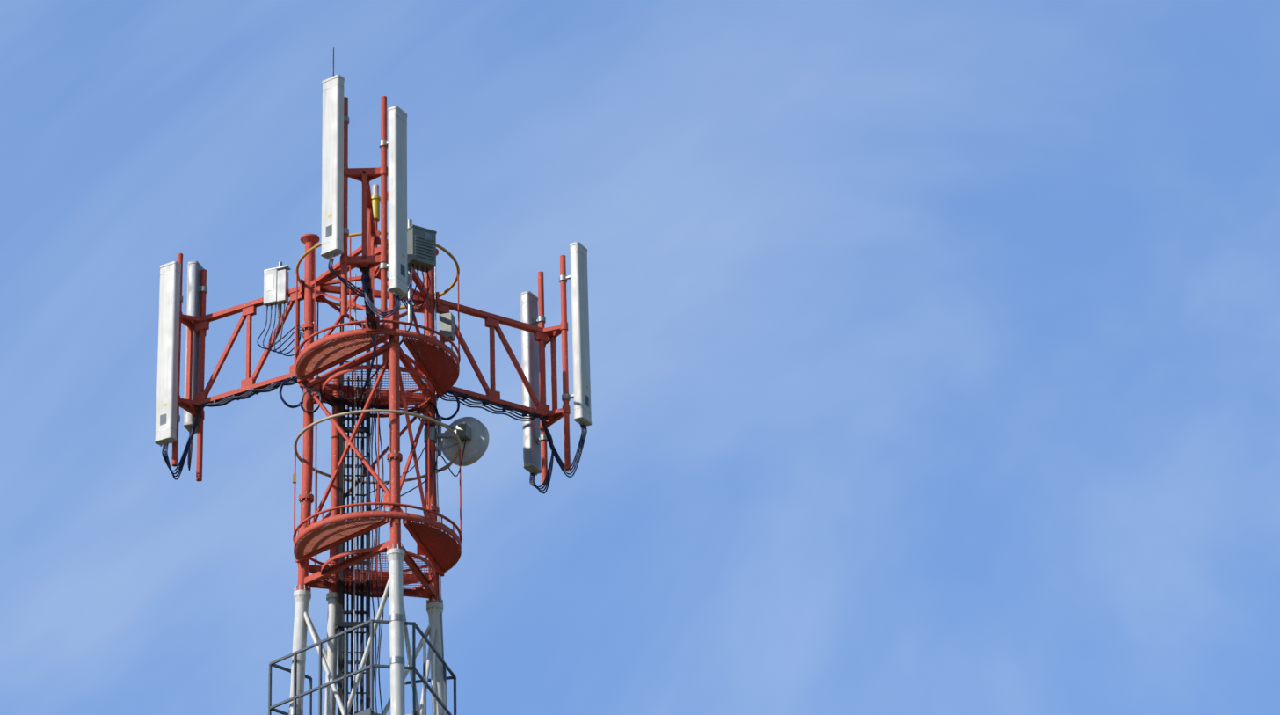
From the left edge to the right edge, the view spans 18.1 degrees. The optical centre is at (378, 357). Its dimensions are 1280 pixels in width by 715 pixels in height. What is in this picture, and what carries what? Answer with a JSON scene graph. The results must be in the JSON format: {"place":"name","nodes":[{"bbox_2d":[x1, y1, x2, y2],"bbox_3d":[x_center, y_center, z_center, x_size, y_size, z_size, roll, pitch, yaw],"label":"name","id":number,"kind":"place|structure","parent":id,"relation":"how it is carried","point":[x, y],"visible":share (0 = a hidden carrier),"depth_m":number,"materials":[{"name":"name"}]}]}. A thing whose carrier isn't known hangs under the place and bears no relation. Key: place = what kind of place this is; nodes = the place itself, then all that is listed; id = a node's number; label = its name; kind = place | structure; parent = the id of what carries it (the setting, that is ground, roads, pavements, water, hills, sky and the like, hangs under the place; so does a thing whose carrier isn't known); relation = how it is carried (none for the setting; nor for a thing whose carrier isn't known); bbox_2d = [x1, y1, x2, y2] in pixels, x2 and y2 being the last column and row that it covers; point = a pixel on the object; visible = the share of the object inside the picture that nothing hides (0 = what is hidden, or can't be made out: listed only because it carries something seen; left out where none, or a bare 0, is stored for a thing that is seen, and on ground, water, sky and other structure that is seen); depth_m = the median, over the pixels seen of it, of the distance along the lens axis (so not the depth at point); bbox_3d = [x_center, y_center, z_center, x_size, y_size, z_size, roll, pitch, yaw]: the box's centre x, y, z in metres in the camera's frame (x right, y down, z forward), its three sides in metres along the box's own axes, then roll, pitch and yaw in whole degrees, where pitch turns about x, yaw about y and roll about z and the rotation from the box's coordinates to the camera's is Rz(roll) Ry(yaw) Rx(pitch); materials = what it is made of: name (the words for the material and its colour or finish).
{"place":"outdoors","nodes":[
{"label":"outdoors","id":0,"kind":"place"},
{"bbox_2d":[0,0,1279,714],"label":"sky","id":1,"kind":"structure","parent":0,"point":[934,345],"materials":[{"name":"blue"}]},
{"label":"ground","id":2,"kind":"structure","parent":0,"visible":0},
{"bbox_2d":[154,47,591,714],"bbox_3d":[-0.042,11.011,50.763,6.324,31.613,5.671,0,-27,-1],"label":"telecom tower","id":3,"kind":"structure","parent":2,"relation":"on","point":[404,250],"depth_m":56.27,"materials":[{"name":"red metal"}]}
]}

